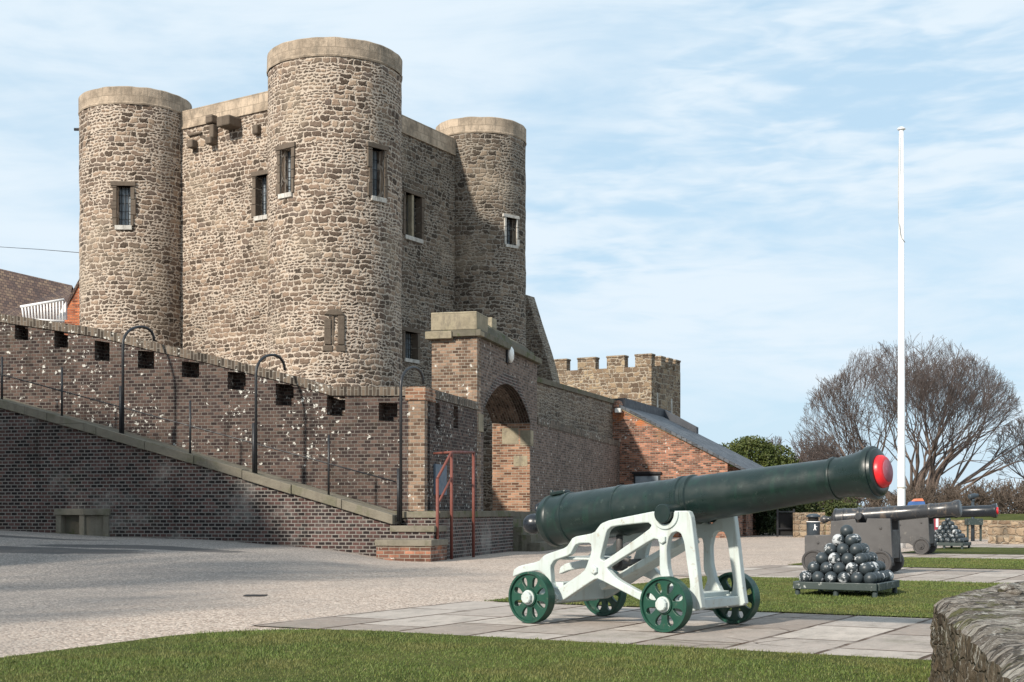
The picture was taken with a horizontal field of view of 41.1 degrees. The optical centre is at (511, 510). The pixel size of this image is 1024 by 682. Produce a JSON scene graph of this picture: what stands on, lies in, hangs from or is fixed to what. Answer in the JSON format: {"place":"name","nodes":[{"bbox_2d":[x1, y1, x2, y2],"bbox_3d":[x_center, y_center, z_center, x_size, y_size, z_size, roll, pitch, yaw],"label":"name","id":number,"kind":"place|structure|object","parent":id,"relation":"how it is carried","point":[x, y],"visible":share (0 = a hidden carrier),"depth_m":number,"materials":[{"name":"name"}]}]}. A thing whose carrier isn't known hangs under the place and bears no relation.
{"place":"outdoors","nodes":[
{"label":"outdoors","id":0,"kind":"place"},
{"bbox_2d":[20,298,66,321],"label":"white balustrade","id":1,"kind":"object","parent":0,"point":[61,316],"visible":0.72,"depth_m":55.97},
{"bbox_2d":[0,627,931,681],"bbox_3d":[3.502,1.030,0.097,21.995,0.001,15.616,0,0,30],"label":"lawn","id":2,"kind":"structure","parent":0,"point":[265,674],"depth_m":9.20,"materials":[{"name":"plant"}]},
{"bbox_2d":[0,511,1023,656],"bbox_3d":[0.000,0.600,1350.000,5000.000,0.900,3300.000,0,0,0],"label":"ground","id":3,"kind":"structure","parent":0,"point":[58,591],"depth_m":19.70,"materials":[{"name":"grey asphalt"}]},
{"bbox_2d":[0,269,72,328],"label":"tiled house","id":4,"kind":"structure","parent":3,"relation":"on","point":[17,290],"depth_m":64.56,"materials":[{"name":"ceramic"}]},
{"bbox_2d":[64,280,79,334],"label":"brick house","id":5,"kind":"structure","parent":3,"relation":"on","point":[73,308],"depth_m":58.00,"materials":[{"name":"brick"}]},
{"bbox_2d":[0,396,400,556],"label":"ramp wall","id":6,"kind":"structure","parent":3,"relation":"on","point":[139,486],"depth_m":30.12,"materials":[{"name":"brick"}]},
{"bbox_2d":[54,509,109,536],"bbox_3d":[-9.550,0.404,30.715,1.377,0.892,0.510,0,0,14],"label":"stone niche","id":7,"kind":"object","parent":6,"relation":"attached to","point":[93,522],"visible":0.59,"depth_m":30.50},
{"bbox_2d":[119,325,154,433],"bbox_3d":[-8.466,-2.939,30.951,0.119,2.558,1.268,0,0,22],"label":"hooked iron post","id":8,"kind":"object","parent":6,"relation":"on","point":[121,408],"visible":1,"depth_m":30.38,"materials":[{"name":"metal"}]},
{"bbox_2d":[0,356,395,494],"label":"ramp railing","id":9,"kind":"object","parent":6,"relation":"on","point":[189,425],"visible":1,"depth_m":29.98,"materials":[{"name":"black metal"}]},
{"bbox_2d":[252,354,285,473],"bbox_3d":[-5.354,-2.137,30.177,0.119,2.695,1.274,0,0,22],"label":"hooked iron post","id":10,"kind":"object","parent":6,"relation":"on","point":[254,447],"visible":1,"depth_m":29.59,"materials":[{"name":"metal"}]},
{"bbox_2d":[397,366,424,520],"bbox_3d":[-2.149,-1.450,29.372,0.119,3.346,1.268,0,0,22],"label":"hooked iron post","id":11,"kind":"object","parent":6,"relation":"on","point":[399,493],"visible":1,"depth_m":28.79,"materials":[{"name":"metal"}]},
{"bbox_2d":[0,314,477,510],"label":"parapet wall","id":12,"kind":"structure","parent":3,"relation":"on","point":[307,417],"depth_m":31.21,"materials":[{"name":"brick"}]},
{"bbox_2d":[434,464,446,494],"bbox_3d":[-1.633,-0.706,31.081,0.048,0.691,0.868,0,0,14],"label":"notice panel","id":13,"kind":"object","parent":12,"relation":"attached to","point":[442,479],"visible":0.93,"depth_m":31.02,"materials":[{"name":"blue metal"}]},
{"bbox_2d":[243,594,267,595],"bbox_3d":[-3.156,1.041,16.800,0.260,0.010,0.220,0,0,0],"label":"drain cover","id":14,"kind":"object","parent":3,"relation":"on","point":[255,595],"visible":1,"depth_m":16.80,"materials":[{"name":"black metal"}]},
{"bbox_2d":[74,37,526,510],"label":"castle","id":15,"kind":"structure","parent":3,"relation":"on","point":[323,210],"depth_m":48.41,"materials":[{"name":"stone"}]},
{"bbox_2d":[5,247,78,252],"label":"overhead wire","id":16,"kind":"object","parent":15,"relation":"attached to","point":[41,249],"visible":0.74,"depth_m":56.44,"materials":[{"name":"black metal"}]},
{"bbox_2d":[433,451,474,558],"bbox_3d":[-1.517,-0.125,29.741,0.700,2.450,2.466,0,0,17],"label":"red handrail","id":17,"kind":"object","parent":3,"relation":"on","point":[450,481],"visible":0.86,"depth_m":29.48,"materials":[{"name":"red metal"}]},
{"bbox_2d":[375,511,567,561],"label":"stone steps","id":18,"kind":"structure","parent":3,"relation":"on","point":[414,539],"depth_m":30.25,"materials":[{"name":"brick"}]},
{"bbox_2d":[425,311,541,510],"bbox_3d":[-0.642,-2.085,37.573,1.454,6.270,6.959,0,0,14],"label":"arched gateway","id":19,"kind":"object","parent":3,"relation":"on","point":[469,348],"visible":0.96,"depth_m":37.48,"materials":[{"name":"brown brick"}]},
{"bbox_2d":[506,347,513,363],"bbox_3d":[-0.040,-4.250,37.165,0.188,0.500,0.340,0,0,14],"label":"bulkhead lamp","id":20,"kind":"object","parent":19,"relation":"attached to","point":[509,356],"visible":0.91,"depth_m":37.03,"materials":[{"name":"white glass"}]},
{"bbox_2d":[525,295,559,382],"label":"raking wall","id":21,"kind":"structure","parent":3,"relation":"on","point":[537,344],"depth_m":59.15,"materials":[{"name":"grey stone"}]},
{"bbox_2d":[537,377,615,438],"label":"stone boundary wall","id":22,"kind":"structure","parent":3,"relation":"on","point":[577,408],"depth_m":50.23,"materials":[{"name":"grey stone"}]},
{"bbox_2d":[537,417,619,537],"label":"side wall","id":23,"kind":"structure","parent":3,"relation":"on","point":[571,459],"depth_m":45.85,"materials":[{"name":"grey stone"}]},
{"bbox_2d":[613,398,762,537],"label":"brick outbuilding","id":24,"kind":"structure","parent":3,"relation":"on","point":[657,444],"depth_m":54.63,"materials":[{"name":"red brick"}]},
{"bbox_2d":[615,408,621,412],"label":"floodlight","id":25,"kind":"object","parent":24,"relation":"attached to","point":[618,410],"visible":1,"depth_m":54.89,"materials":[{"name":"white plastic"}]},
{"bbox_2d":[632,472,661,483],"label":"window","id":26,"kind":"structure","parent":24,"relation":"in","point":[639,477],"depth_m":54.49,"materials":[{"name":"grey glass"}]},
{"bbox_2d":[720,435,801,466],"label":"evergreen tree","id":27,"kind":"object","parent":3,"relation":"on","point":[761,451],"visible":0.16,"depth_m":72.86,"materials":[{"name":"green plant"}]},
{"bbox_2d":[753,507,791,534],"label":"hedge","id":28,"kind":"object","parent":3,"relation":"on","point":[765,521],"visible":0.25,"depth_m":57.98,"materials":[{"name":"green plant"}]},
{"bbox_2d":[776,509,794,536],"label":"black gate","id":29,"kind":"structure","parent":3,"relation":"on","point":[784,523],"depth_m":55.12,"materials":[{"name":"metal"}]},
{"bbox_2d":[788,503,815,512],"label":"hedge","id":30,"kind":"object","parent":3,"relation":"on","point":[809,507],"visible":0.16,"depth_m":59.91,"materials":[{"name":"green plant"}]},
{"bbox_2d":[767,429,842,461],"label":"bare tree","id":31,"kind":"object","parent":3,"relation":"on","point":[798,441],"visible":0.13,"depth_m":83.92,"materials":[{"name":"brown plant"}]},
{"bbox_2d":[793,512,824,536],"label":"stone wall","id":32,"kind":"structure","parent":3,"relation":"on","point":[799,524],"depth_m":54.00,"materials":[{"name":"beige stone"}]},
{"bbox_2d":[806,514,820,534],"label":"litter bin","id":33,"kind":"object","parent":3,"relation":"on","point":[813,524],"visible":0.85,"depth_m":52.40,"materials":[{"name":"black"}]},
{"bbox_2d":[798,430,869,504],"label":"bare tree","id":34,"kind":"object","parent":3,"relation":"on","point":[827,443],"visible":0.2,"depth_m":81.63,"materials":[{"name":"brown plant"}]},
{"bbox_2d":[897,127,905,548],"bbox_3d":[10.832,-4.818,37.993,0.248,11.736,0.250,0,0,0],"label":"flagpole","id":35,"kind":"object","parent":3,"relation":"on","point":[901,497],"visible":0.84,"depth_m":37.93,"materials":[{"name":"white metal"}]},
{"bbox_2d":[792,332,1023,505],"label":"bare tree","id":36,"kind":"object","parent":3,"relation":"on","point":[933,372],"visible":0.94,"depth_m":74.19,"materials":[{"name":"brown plant"}]},
{"bbox_2d":[907,498,924,504],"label":"awning","id":37,"kind":"object","parent":3,"relation":"on","point":[920,501],"visible":0.42,"depth_m":48.90,"materials":[{"name":"blue fabric"}]},
{"bbox_2d":[826,520,1023,538],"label":"stone wall","id":38,"kind":"structure","parent":3,"relation":"on","point":[962,527],"depth_m":50.54,"materials":[{"name":"beige stone"}]},
{"bbox_2d":[934,518,938,529],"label":"striped board","id":39,"kind":"object","parent":3,"relation":"on","point":[936,523],"visible":0.18,"depth_m":46.00,"materials":[{"name":"red fabric"}]},
{"bbox_2d":[964,493,982,540],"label":"coin telescope","id":40,"kind":"object","parent":3,"relation":"on","point":[972,521],"visible":0.94,"depth_m":46.95,"materials":[{"name":"green metal"}]},
{"bbox_2d":[928,581,1023,681],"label":"foreground wall","id":41,"kind":"structure","parent":3,"relation":"on","point":[976,635],"depth_m":6.36,"materials":[{"name":"grey stone"}]},
{"bbox_2d":[996,535,1008,543],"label":"stone block","id":42,"kind":"structure","parent":3,"relation":"on","point":[1002,539],"depth_m":43.00,"materials":[{"name":"beige stone"}]},
{"bbox_2d":[986,415,1023,479],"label":"bare tree","id":43,"kind":"object","parent":3,"relation":"on","point":[1017,441],"visible":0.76,"depth_m":80.84,"materials":[{"name":"brown plant"}]},
{"bbox_2d":[988,526,1023,543],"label":"stone wall","id":44,"kind":"structure","parent":3,"relation":"on","point":[1015,534],"depth_m":43.61,"materials":[{"name":"beige stone"}]},
{"bbox_2d":[0,0,1023,509],"label":"sky","id":45,"kind":"structure","parent":0,"point":[712,185],"materials":[{"name":"blue"}]},
{"bbox_2d":[254,601,932,659],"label":"path","id":46,"kind":"structure","parent":0,"point":[886,637],"depth_m":12.16,"materials":[{"name":"grey concrete"}]},
{"bbox_2d":[508,446,892,631],"bbox_3d":[1.581,0.255,12.183,3.780,1.565,1.332,0,0,40],"label":"garrison gun","id":47,"kind":"object","parent":46,"relation":"on","point":[691,509],"visible":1,"depth_m":12.21,"materials":[{"name":"green metal"}]},
{"bbox_2d":[554,353,680,416],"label":"battlemented tower","id":48,"kind":"structure","parent":0,"point":[651,379],"depth_m":76.31,"materials":[{"name":"beige stone"}]},
{"bbox_2d":[484,575,1009,617],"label":"lawn","id":49,"kind":"structure","parent":0,"point":[931,600],"depth_m":15.84,"materials":[{"name":"plant"}]},
{"bbox_2d":[793,580,899,596],"bbox_3d":[4.140,0.947,16.884,1.064,0.165,1.064,0,0,30],"label":"cannonball stand","id":50,"kind":"object","parent":49,"relation":"on","point":[874,588],"visible":0.88,"depth_m":16.45,"materials":[{"name":"grey metal"}]},
{"bbox_2d":[799,571,811,581],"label":"cannonball","id":51,"kind":"object","parent":50,"relation":"on","point":[805,576],"visible":0.98,"depth_m":16.68,"materials":[{"name":"paint"}]},
{"bbox_2d":[807,561,819,573],"bbox_3d":[3.706,0.702,16.764,0.159,0.159,0.159,0,5,0],"label":"cannonball","id":52,"kind":"object","parent":51,"relation":"on","point":[813,567],"visible":0.99,"depth_m":16.71,"materials":[{"name":"paint"}]},
{"bbox_2d":[816,552,827,564],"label":"cannonball","id":53,"kind":"object","parent":52,"relation":"on","point":[821,557],"visible":0.98,"depth_m":16.73,"materials":[{"name":"paint"}]},
{"bbox_2d":[824,543,836,555],"bbox_3d":[3.923,0.477,16.823,0.159,0.159,0.159,15,-12,40],"label":"cannonball","id":54,"kind":"object","parent":53,"relation":"on","point":[829,548],"visible":0.99,"depth_m":16.77,"materials":[{"name":"paint"}]},
{"bbox_2d":[812,571,824,581],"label":"cannonball","id":55,"kind":"object","parent":50,"relation":"on","point":[818,576],"visible":0.91,"depth_m":16.60,"materials":[{"name":"paint"}]},
{"bbox_2d":[824,571,837,581],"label":"cannonball","id":56,"kind":"object","parent":50,"relation":"on","point":[831,576],"visible":0.99,"depth_m":16.52,"materials":[{"name":"paint"}]},
{"bbox_2d":[820,562,832,573],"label":"cannonball","id":57,"kind":"object","parent":56,"relation":"on","point":[825,567],"visible":1,"depth_m":16.63,"materials":[{"name":"paint"}]},
{"bbox_2d":[833,562,845,574],"bbox_3d":[3.983,0.702,16.607,0.159,0.159,0.159,15,-14,-10],"label":"cannonball","id":58,"kind":"object","parent":56,"relation":"on","point":[838,567],"visible":0.96,"depth_m":16.55,"materials":[{"name":"paint"}]},
{"bbox_2d":[828,552,840,564],"bbox_3d":[3.953,0.590,16.715,0.159,0.159,0.159,-31,19,-32],"label":"cannonball","id":59,"kind":"object","parent":58,"relation":"on","point":[834,558],"visible":0.98,"depth_m":16.66,"materials":[{"name":"paint"}]},
{"bbox_2d":[837,543,849,555],"bbox_3d":[4.061,0.477,16.745,0.159,0.159,0.159,-45,-6,5],"label":"cannonball","id":60,"kind":"object","parent":59,"relation":"on","point":[842,548],"visible":0.96,"depth_m":16.69,"materials":[{"name":"paint"}]},
{"bbox_2d":[837,572,850,582],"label":"cannonball","id":61,"kind":"object","parent":50,"relation":"on","point":[843,577],"visible":0.99,"depth_m":16.44,"materials":[{"name":"paint"}]},
{"bbox_2d":[850,572,863,582],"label":"cannonball","id":62,"kind":"object","parent":50,"relation":"on","point":[856,577],"visible":0.99,"depth_m":16.36,"materials":[{"name":"paint"}]},
{"bbox_2d":[846,562,858,574],"bbox_3d":[4.121,0.702,16.529,0.159,0.159,0.159,8,30,36],"label":"cannonball","id":63,"kind":"object","parent":62,"relation":"on","point":[852,568],"visible":1,"depth_m":16.47,"materials":[{"name":"paint"}]},
{"bbox_2d":[841,553,853,564],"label":"cannonball","id":64,"kind":"object","parent":63,"relation":"on","point":[846,558],"visible":0.97,"depth_m":16.58,"materials":[{"name":"paint"}]},
{"bbox_2d":[864,572,876,582],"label":"cannonball","id":65,"kind":"object","parent":50,"relation":"on","point":[870,577],"visible":0.97,"depth_m":16.28,"materials":[{"name":"paint"}]},
{"bbox_2d":[859,562,871,574],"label":"cannonball","id":66,"kind":"object","parent":65,"relation":"on","point":[865,568],"visible":0.98,"depth_m":16.39,"materials":[{"name":"paint"}]},
{"bbox_2d":[854,553,867,565],"bbox_3d":[4.230,0.590,16.559,0.159,0.159,0.159,-39,13,27],"label":"cannonball","id":67,"kind":"object","parent":66,"relation":"on","point":[860,559],"visible":0.98,"depth_m":16.50,"materials":[{"name":"paint"}]},
{"bbox_2d":[849,543,862,555],"bbox_3d":[4.200,0.477,16.667,0.159,0.159,0.159,7,-20,-34],"label":"cannonball","id":68,"kind":"object","parent":67,"relation":"on","point":[855,549],"visible":0.95,"depth_m":16.61,"materials":[{"name":"paint"}]},
{"bbox_2d":[845,534,857,546],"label":"cannonball","id":69,"kind":"object","parent":68,"relation":"on","point":[850,539],"visible":0.94,"depth_m":16.72,"materials":[{"name":"paint"}]},
{"bbox_2d":[873,572,880,583],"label":"cannonball","id":70,"kind":"object","parent":50,"relation":"on","point":[878,577],"visible":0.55,"depth_m":16.42,"materials":[{"name":"paint"}]},
{"bbox_2d":[875,571,883,582],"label":"cannonball","id":71,"kind":"object","parent":50,"relation":"on","point":[881,576],"visible":0.41,"depth_m":16.57,"materials":[{"name":"paint"}]},
{"bbox_2d":[867,562,875,571],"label":"cannonball","id":72,"kind":"object","parent":71,"relation":"on","point":[873,566],"visible":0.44,"depth_m":16.53,"materials":[{"name":"paint"}]},
{"bbox_2d":[879,571,886,581],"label":"cannonball","id":73,"kind":"object","parent":50,"relation":"on","point":[885,575],"visible":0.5,"depth_m":16.70,"materials":[{"name":"paint"}]},
{"bbox_2d":[872,562,878,570],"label":"cannonball","id":74,"kind":"object","parent":73,"relation":"on","point":[876,565],"visible":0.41,"depth_m":16.67,"materials":[{"name":"paint"}]},
{"bbox_2d":[863,552,870,561],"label":"cannonball","id":75,"kind":"object","parent":74,"relation":"on","point":[868,557],"visible":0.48,"depth_m":16.64,"materials":[{"name":"paint"}]},
{"bbox_2d":[858,543,865,552],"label":"cannonball","id":76,"kind":"object","parent":75,"relation":"on","point":[863,547],"visible":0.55,"depth_m":16.75,"materials":[{"name":"paint"}]},
{"bbox_2d":[854,534,861,542],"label":"cannonball","id":77,"kind":"object","parent":76,"relation":"on","point":[859,538],"visible":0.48,"depth_m":16.86,"materials":[{"name":"paint"}]},
{"bbox_2d":[840,525,852,536],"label":"cannonball","id":78,"kind":"object","parent":77,"relation":"on","point":[845,530],"visible":0.98,"depth_m":16.83,"materials":[{"name":"paint"}]},
{"bbox_2d":[882,570,890,581],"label":"cannonball","id":79,"kind":"object","parent":50,"relation":"on","point":[888,575],"visible":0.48,"depth_m":16.84,"materials":[{"name":"paint"}]},
{"bbox_2d":[874,561,882,570],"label":"cannonball","id":80,"kind":"object","parent":79,"relation":"on","point":[880,565],"visible":0.38,"depth_m":16.81,"materials":[{"name":"paint"}]},
{"bbox_2d":[865,552,873,561],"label":"cannonball","id":81,"kind":"object","parent":80,"relation":"on","point":[871,556],"visible":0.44,"depth_m":16.78,"materials":[{"name":"paint"}]},
{"bbox_2d":[878,561,885,569],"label":"cannonball","id":82,"kind":"object","parent":79,"relation":"on","point":[883,565],"visible":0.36,"depth_m":16.95,"materials":[{"name":"paint"}]},
{"bbox_2d":[870,552,877,560],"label":"cannonball","id":83,"kind":"object","parent":82,"relation":"on","point":[875,556],"visible":0.41,"depth_m":16.92,"materials":[{"name":"paint"}]},
{"bbox_2d":[886,570,893,580],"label":"cannonball","id":84,"kind":"object","parent":50,"relation":"on","point":[891,574],"visible":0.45,"depth_m":16.98,"materials":[{"name":"paint"}]},
{"bbox_2d":[673,565,1023,582],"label":"path","id":85,"kind":"structure","parent":0,"point":[947,574],"depth_m":22.61,"materials":[{"name":"grey concrete"}]},
{"bbox_2d":[802,500,961,571],"bbox_3d":[6.178,0.429,22.719,2.522,1.218,0.932,0,0,30],"label":"terrace gun","id":86,"kind":"object","parent":85,"relation":"on","point":[876,530],"visible":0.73,"depth_m":22.56,"materials":[{"name":"grey metal"}]},
{"bbox_2d":[762,514,1023,534],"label":"bank","id":87,"kind":"structure","parent":0,"point":[1010,517],"depth_m":60.07,"materials":[{"name":"soil"}]},
{"bbox_2d":[819,497,854,508],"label":"bare shrub","id":88,"kind":"object","parent":87,"relation":"on","point":[832,501],"visible":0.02,"depth_m":65.68,"materials":[{"name":"brown plant"}]},
{"bbox_2d":[813,497,861,516],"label":"ivy shrub","id":89,"kind":"object","parent":87,"relation":"on","point":[828,508],"visible":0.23,"depth_m":60.49,"materials":[{"name":"green plant"}]},
{"bbox_2d":[846,497,884,507],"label":"bare shrub","id":90,"kind":"object","parent":87,"relation":"on","point":[859,499],"visible":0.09,"depth_m":67.06,"materials":[{"name":"brown plant"}]},
{"bbox_2d":[859,500,895,507],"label":"bare shrub","id":91,"kind":"object","parent":87,"relation":"on","point":[873,504],"visible":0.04,"depth_m":64.62,"materials":[{"name":"brown plant"}]},
{"bbox_2d":[880,484,931,506],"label":"bare shrub","id":92,"kind":"object","parent":87,"relation":"on","point":[891,496],"visible":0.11,"depth_m":67.67,"materials":[{"name":"brown plant"}]},
{"bbox_2d":[896,480,954,504],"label":"bare shrub","id":93,"kind":"object","parent":87,"relation":"on","point":[928,496],"visible":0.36,"depth_m":65.87,"materials":[{"name":"brown plant"}]},
{"bbox_2d":[923,477,982,505],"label":"bare shrub","id":94,"kind":"object","parent":87,"relation":"on","point":[947,484],"visible":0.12,"depth_m":68.71,"materials":[{"name":"brown plant"}]},
{"bbox_2d":[945,478,1013,513],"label":"bare shrub","id":95,"kind":"object","parent":87,"relation":"on","point":[984,497],"visible":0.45,"depth_m":65.42,"materials":[{"name":"brown plant"}]},
{"bbox_2d":[965,478,1023,513],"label":"bare shrub","id":96,"kind":"object","parent":87,"relation":"on","point":[1011,484],"visible":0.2,"depth_m":67.81,"materials":[{"name":"brown plant"}]},
{"bbox_2d":[995,486,1023,513],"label":"bare shrub","id":97,"kind":"object","parent":87,"relation":"on","point":[1018,502],"visible":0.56,"depth_m":65.85,"materials":[{"name":"brown plant"}]},
{"bbox_2d":[787,557,1023,569],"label":"lawn","id":98,"kind":"structure","parent":0,"point":[1002,567],"depth_m":26.63,"materials":[{"name":"plant"}]},
{"bbox_2d":[901,547,1023,553],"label":"lawn","id":99,"kind":"structure","parent":0,"point":[986,550],"depth_m":35.33,"materials":[{"name":"plant"}]},
{"bbox_2d":[936,542,970,548],"bbox_3d":[12.005,0.947,37.600,1.064,0.165,1.064,0,0,30],"label":"cannonball stand","id":100,"kind":"object","parent":99,"relation":"on","point":[951,545],"visible":0.61,"depth_m":37.13,"materials":[{"name":"metal"}]},
{"bbox_2d":[901,553,1023,558],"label":"path","id":101,"kind":"structure","parent":0,"point":[984,556],"depth_m":31.69,"materials":[{"name":"grey concrete"}]},
{"bbox_2d":[889,504,998,553],"bbox_3d":[10.070,0.435,32.650,3.003,1.206,0.932,0,0,30],"label":"terrace gun","id":102,"kind":"object","parent":101,"relation":"on","point":[918,535],"visible":0.36,"depth_m":32.45,"materials":[{"name":"grey metal"}]},
{"bbox_2d":[945,545,1023,547],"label":"path","id":103,"kind":"structure","parent":0,"point":[1015,546],"depth_m":39.65,"materials":[{"name":"grey concrete"}]},
{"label":"cannonball","id":104,"kind":"object","parent":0,"visible":0},
{"bbox_2d":[862,543,869,551],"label":"cannonball","id":105,"kind":"object","parent":104,"relation":"on","point":[867,547],"visible":0.39,"depth_m":16.89,"materials":[{"name":"paint"}]},
{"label":"cannonball","id":106,"kind":"object","parent":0,"visible":0},
{"bbox_2d":[832,534,844,545],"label":"cannonball","id":107,"kind":"object","parent":106,"relation":"on","point":[837,539],"visible":1,"depth_m":16.80,"materials":[{"name":"paint"}]}
]}

